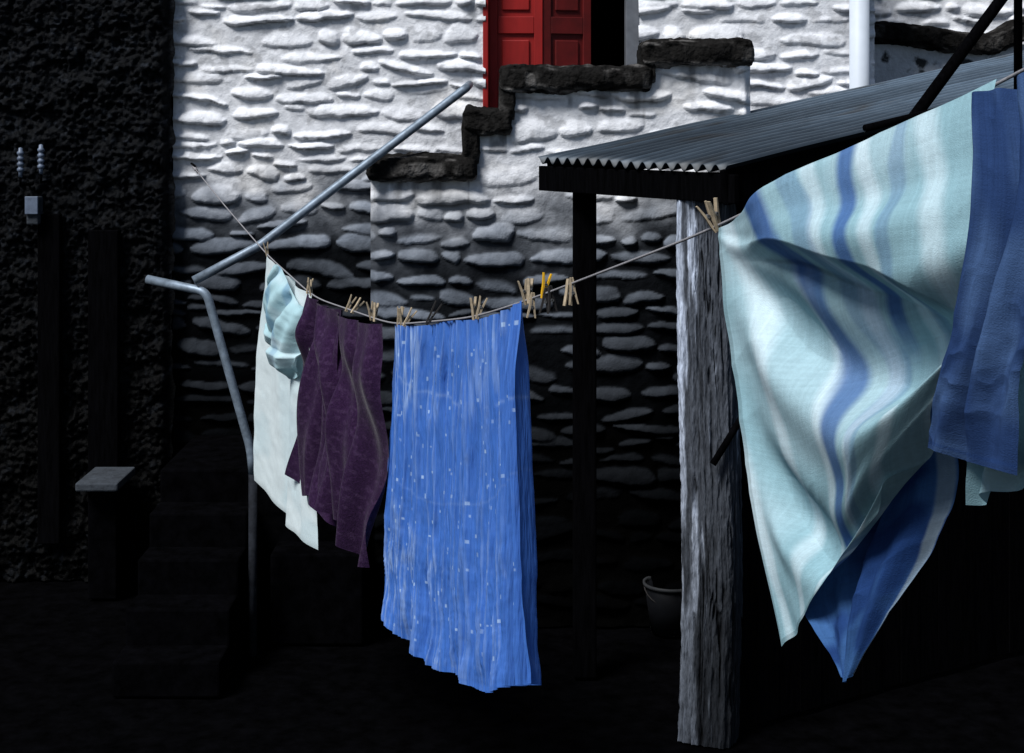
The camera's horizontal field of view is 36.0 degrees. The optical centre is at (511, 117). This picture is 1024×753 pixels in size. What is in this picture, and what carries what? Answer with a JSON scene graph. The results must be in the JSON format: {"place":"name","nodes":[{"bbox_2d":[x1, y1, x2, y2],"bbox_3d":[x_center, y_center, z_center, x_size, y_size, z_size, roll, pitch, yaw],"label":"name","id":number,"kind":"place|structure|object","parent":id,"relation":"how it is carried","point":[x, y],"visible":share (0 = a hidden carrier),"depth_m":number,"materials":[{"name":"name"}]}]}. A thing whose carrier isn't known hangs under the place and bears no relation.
{"place":"outdoors","nodes":[
{"label":"outdoors","id":0,"kind":"place"},
{"bbox_2d":[483,0,488,106],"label":"door jamb","id":1,"kind":"object","parent":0,"point":[486,54],"depth_m":9.99,"materials":[{"name":"red wood"}]},
{"bbox_2d":[0,579,1023,752],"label":"ground","id":2,"kind":"structure","parent":0,"point":[381,689],"depth_m":7.81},
{"bbox_2d":[0,0,175,581],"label":"dark roughcast wall","id":3,"kind":"structure","parent":2,"relation":"on","point":[86,88],"depth_m":9.87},
{"bbox_2d":[17,147,29,186],"bbox_3d":[-3.026,0.303,9.780,0.042,0.243,0.201,0,0,0],"label":"ceramic insulator","id":4,"kind":"object","parent":3,"relation":"attached to","point":[20,163],"visible":1,"depth_m":9.69,"materials":[{"name":"white ceramic"}]},
{"bbox_2d":[25,196,42,224],"bbox_3d":[-2.964,0.573,9.775,0.080,0.175,0.130,0,0,0],"label":"junction box","id":5,"kind":"object","parent":3,"relation":"attached to","point":[33,208],"visible":1,"depth_m":9.73,"materials":[{"name":"grey plastic"}]},
{"bbox_2d":[37,144,50,182],"bbox_3d":[-2.900,0.283,9.780,0.042,0.243,0.201,0,0,0],"label":"ceramic insulator","id":6,"kind":"object","parent":3,"relation":"attached to","point":[40,155],"visible":1,"depth_m":9.69,"materials":[{"name":"white ceramic"}]},
{"bbox_2d":[38,214,62,543],"bbox_3d":[-2.881,1.625,9.830,0.137,2.050,0.080,0,0,0],"label":"boarded hatch","id":7,"kind":"object","parent":3,"relation":"attached to","point":[50,378],"visible":1,"depth_m":9.79,"materials":[{"name":"black wood"}]},
{"bbox_2d":[88,230,120,472],"bbox_3d":[-2.543,1.675,9.830,0.186,1.950,0.080,0,0,0],"label":"boarded hatch","id":8,"kind":"object","parent":3,"relation":"attached to","point":[104,347],"visible":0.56,"depth_m":9.79,"materials":[{"name":"black wood"}]},
{"bbox_2d":[75,467,134,598],"bbox_3d":[-2.467,2.535,9.575,0.254,0.730,0.450,0,0,0],"label":"stone ledge","id":9,"kind":"object","parent":2,"relation":"on","point":[107,488],"visible":1,"depth_m":9.48,"materials":[{"name":"stone"}]},
{"bbox_2d":[145,81,472,656],"bbox_3d":[-0.934,1.334,8.992,2.198,3.132,0.675,0,0,-37],"label":"handrail","id":10,"kind":"object","parent":2,"relation":"on","point":[341,182],"visible":0.96,"depth_m":8.50,"materials":[{"name":"grey metal"}]},
{"bbox_2d":[112,37,754,696],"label":"stone staircase","id":11,"kind":"structure","parent":2,"relation":"on","point":[482,215],"depth_m":8.98,"materials":[{"name":"stone"}]},
{"bbox_2d":[172,0,874,456],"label":"front wall","id":12,"kind":"structure","parent":2,"relation":"on","point":[284,110],"depth_m":9.99,"materials":[{"name":"stone"}]},
{"bbox_2d":[849,0,868,88],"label":"drain downpipe","id":13,"kind":"object","parent":12,"relation":"attached to","point":[858,43],"depth_m":9.83,"materials":[{"name":"white plastic"}]},
{"bbox_2d":[643,576,681,636],"bbox_3d":[0.899,2.758,8.900,0.320,0.276,0.320,0,0,0],"label":"bucket","id":14,"kind":"object","parent":2,"relation":"on","point":[664,609],"visible":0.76,"depth_m":8.78,"materials":[{"name":"grey plastic"}]},
{"bbox_2d":[538,51,1023,748],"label":"lean to shed","id":15,"kind":"object","parent":2,"relation":"on","point":[958,603],"visible":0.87,"depth_m":7.69,"materials":[{"name":"metal"}]},
{"bbox_2d":[710,416,739,465],"bbox_3d":[0.999,1.463,7.225,0.195,0.261,0.032,0,0,-17],"label":"leaning tool handle","id":16,"kind":"object","parent":15,"relation":"attached to","point":[724,445],"visible":0.66,"depth_m":7.21,"materials":[{"name":"black wood"}]},
{"bbox_2d":[862,0,1022,131],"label":"steel pole with brace","id":17,"kind":"object","parent":15,"relation":"on","point":[955,60],"visible":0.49,"depth_m":7.91,"materials":[{"name":"black metal"}]},
{"bbox_2d":[874,0,1023,43],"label":"wall","id":18,"kind":"structure","parent":2,"relation":"on","point":[961,15],"depth_m":12.79,"materials":[{"name":"stone"}]},
{"bbox_2d":[489,0,542,107],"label":"door leaf","id":19,"kind":"object","parent":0,"point":[515,31],"visible":0.42,"depth_m":10.11,"materials":[{"name":"red wood"}]},
{"bbox_2d":[543,0,590,65],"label":"door leaf ajar","id":20,"kind":"object","parent":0,"point":[566,32],"depth_m":10.18,"materials":[{"name":"red wood"}]},
{"bbox_2d":[190,68,1023,323],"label":"washing line","id":21,"kind":"object","parent":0,"point":[997,83],"visible":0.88,"depth_m":4.34,"materials":[{"name":"grey fabric"}]},
{"bbox_2d":[263,242,268,256],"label":"clothes peg","id":22,"kind":"object","parent":21,"relation":"attached to","point":[266,252],"visible":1,"depth_m":7.84,"materials":[{"name":"brown wood"}]},
{"bbox_2d":[263,264,303,378],"bbox_3d":[-1.071,0.946,7.278,0.146,0.508,0.690,0,0,-21],"label":"bunched cotton cloth","id":23,"kind":"object","parent":21,"relation":"hanging from","point":[283,308],"visible":0.96,"depth_m":7.17,"materials":[{"name":"fabric"}]},
{"bbox_2d":[253,257,317,549],"bbox_3d":[-1.073,1.295,7.473,0.076,1.242,1.143,0,0,-22],"label":"pale cotton towel","id":24,"kind":"object","parent":21,"relation":"hanging from","point":[275,416],"visible":0.57,"depth_m":7.65,"materials":[{"name":"white fabric"}]},
{"bbox_2d":[307,280,312,295],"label":"clothes peg","id":25,"kind":"object","parent":21,"relation":"attached to","point":[310,288],"visible":1,"depth_m":6.97,"materials":[{"name":"brown wood"}]},
{"bbox_2d":[306,277,313,293],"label":"clothes peg","id":26,"kind":"object","parent":21,"relation":"attached to","point":[307,290],"visible":0.45,"depth_m":7.03,"materials":[{"name":"brown wood"}]},
{"bbox_2d":[285,294,342,526],"bbox_3d":[-0.834,1.239,6.786,0.132,0.927,0.921,0,0,-22],"label":"purple wrap","id":27,"kind":"object","parent":21,"relation":"hanging from","point":[303,463],"visible":0.53,"depth_m":6.83,"materials":[{"name":"purple fabric"}]},
{"bbox_2d":[345,294,356,311],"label":"clothes peg","id":28,"kind":"object","parent":21,"relation":"attached to","point":[351,303],"visible":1,"depth_m":6.39,"materials":[{"name":"brown wood"}]},
{"bbox_2d":[314,305,388,567],"bbox_3d":[-0.644,1.219,6.162,0.141,0.933,0.888,0,0,-19],"label":"purple shawl","id":29,"kind":"object","parent":21,"relation":"hanging from","point":[353,473],"visible":1,"depth_m":6.01,"materials":[{"name":"purple fabric"}]},
{"bbox_2d":[350,297,364,313],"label":"clothes peg","id":30,"kind":"object","parent":21,"relation":"attached to","point":[356,307],"visible":1,"depth_m":6.31,"materials":[{"name":"brown wood"}]},
{"bbox_2d":[366,301,372,319],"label":"clothes peg","id":31,"kind":"object","parent":21,"relation":"attached to","point":[371,313],"visible":1,"depth_m":6.06,"materials":[{"name":"brown wood"}]},
{"bbox_2d":[373,302,378,321],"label":"clothes peg","id":32,"kind":"object","parent":21,"relation":"attached to","point":[375,309],"visible":1,"depth_m":6.01,"materials":[{"name":"brown wood"}]},
{"bbox_2d":[397,307,403,324],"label":"clothes peg","id":33,"kind":"object","parent":21,"relation":"attached to","point":[398,316],"visible":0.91,"depth_m":5.71,"materials":[{"name":"brown wood"}]},
{"bbox_2d":[398,306,403,325],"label":"clothes peg","id":34,"kind":"object","parent":21,"relation":"attached to","point":[400,312],"visible":1,"depth_m":5.67,"materials":[{"name":"brown wood"}]},
{"bbox_2d":[402,307,417,326],"bbox_3d":[-0.369,0.716,5.643,0.027,0.072,0.014,36,-11,-16],"label":"clothes peg","id":35,"kind":"object","parent":21,"relation":"attached to","point":[407,320],"visible":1,"depth_m":5.64,"materials":[{"name":"brown wood"}]},
{"bbox_2d":[425,300,441,324],"bbox_3d":[-0.270,0.665,5.354,0.027,0.087,0.014,30,-5,-9],"label":"clothes peg","id":36,"kind":"object","parent":21,"relation":"attached to","point":[431,314],"visible":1,"depth_m":5.35,"materials":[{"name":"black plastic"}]},
{"bbox_2d":[381,301,540,692],"bbox_3d":[-0.206,1.204,5.203,0.089,1.358,1.495,0,0,-21],"label":"blue cotton shawl","id":37,"kind":"object","parent":21,"relation":"hanging from","point":[460,560],"visible":1,"depth_m":4.99,"materials":[{"name":"blue fabric"}]},
{"bbox_2d":[469,297,476,319],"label":"clothes peg","id":38,"kind":"object","parent":21,"relation":"attached to","point":[473,308],"visible":1,"depth_m":4.94,"materials":[{"name":"brown wood"}]},
{"bbox_2d":[475,296,487,318],"bbox_3d":[-0.099,0.594,4.916,0.027,0.072,0.014,18,-3,-9],"label":"clothes peg","id":39,"kind":"object","parent":21,"relation":"attached to","point":[481,309],"visible":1,"depth_m":4.91,"materials":[{"name":"brown wood"}]},
{"bbox_2d":[517,279,527,304],"bbox_3d":[0.035,0.503,4.534,0.027,0.072,0.014,-10,3,-15],"label":"clothes peg","id":40,"kind":"object","parent":21,"relation":"attached to","point":[523,291],"visible":1,"depth_m":4.53,"materials":[{"name":"brown wood"}]},
{"bbox_2d":[527,278,533,303],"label":"clothes peg","id":41,"kind":"object","parent":21,"relation":"attached to","point":[530,282],"visible":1,"depth_m":4.50,"materials":[{"name":"brown wood"}]},
{"bbox_2d":[526,292,535,317],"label":"clothes peg","id":42,"kind":"object","parent":21,"relation":"attached to","point":[531,304],"visible":1,"depth_m":4.48,"materials":[{"name":"brown wood"}]},
{"bbox_2d":[539,287,548,313],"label":"clothes peg","id":43,"kind":"object","parent":21,"relation":"attached to","point":[544,301],"visible":1,"depth_m":4.38,"materials":[{"name":"black plastic"}]},
{"bbox_2d":[540,272,551,297],"bbox_3d":[0.092,0.470,4.407,0.027,0.072,0.014,13,-4,-20],"label":"clothes peg","id":44,"kind":"object","parent":21,"relation":"attached to","point":[544,284],"visible":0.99,"depth_m":4.40,"materials":[{"name":"yellow plastic"}]},
{"bbox_2d":[548,286,557,311],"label":"clothes peg","id":45,"kind":"object","parent":21,"relation":"attached to","point":[551,297],"visible":1,"depth_m":4.35,"materials":[{"name":"black plastic"}]},
{"bbox_2d":[563,279,571,305],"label":"clothes peg","id":46,"kind":"object","parent":21,"relation":"hanging from","point":[566,295],"visible":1,"depth_m":4.23,"materials":[{"name":"brown wood"}]},
{"bbox_2d":[569,277,578,304],"bbox_3d":[0.162,0.464,4.215,0.027,0.072,0.014,-5,0,-5],"label":"clothes peg","id":47,"kind":"object","parent":21,"relation":"hanging from","point":[570,289],"visible":1,"depth_m":4.21,"materials":[{"name":"brown wood"}]},
{"bbox_2d":[696,201,717,232],"bbox_3d":[0.433,0.220,3.467,0.027,0.072,0.014,-30,5,-9],"label":"clothes peg","id":48,"kind":"object","parent":21,"relation":"attached to","point":[707,217],"visible":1,"depth_m":3.46,"materials":[{"name":"brown wood"}]},
{"bbox_2d":[707,198,721,230],"bbox_3d":[0.445,0.213,3.447,0.027,0.072,0.014,-23,15,-38],"label":"clothes peg","id":49,"kind":"object","parent":21,"relation":"attached to","point":[714,213],"visible":1,"depth_m":3.44,"materials":[{"name":"brown wood"}]},
{"bbox_2d":[718,79,995,681],"bbox_3d":[0.657,0.511,2.978,0.259,1.146,1.016,0,0,-15],"label":"striped linen sheet","id":50,"kind":"object","parent":21,"relation":"hanging from","point":[841,271],"visible":0.97,"depth_m":2.93,"materials":[{"name":"teal fabric"}]},
{"bbox_2d":[928,72,1023,475],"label":"blue linen towel","id":51,"kind":"object","parent":21,"relation":"hanging from","point":[975,413],"visible":1,"depth_m":2.44,"materials":[{"name":"blue linen"}]},
{"bbox_2d":[966,360,1023,505],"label":"aqua linen towel","id":52,"kind":"object","parent":21,"relation":"hanging from","point":[982,482],"visible":0.17,"depth_m":2.50,"materials":[{"name":"teal fabric"}]},
{"bbox_2d":[624,0,639,64],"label":"door frame","id":53,"kind":"object","parent":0,"point":[631,24],"visible":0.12,"depth_m":10.00,"materials":[{"name":"grey wood"}]},
{"bbox_2d":[874,44,1023,82],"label":"garden wall","id":54,"kind":"structure","parent":0,"point":[892,62],"depth_m":12.00,"materials":[{"name":"black stone"}]},
{"bbox_2d":[874,16,1023,54],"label":"coping","id":55,"kind":"object","parent":54,"relation":"on","point":[998,39],"visible":0.7,"depth_m":11.91,"materials":[{"name":"stone"}]}
]}

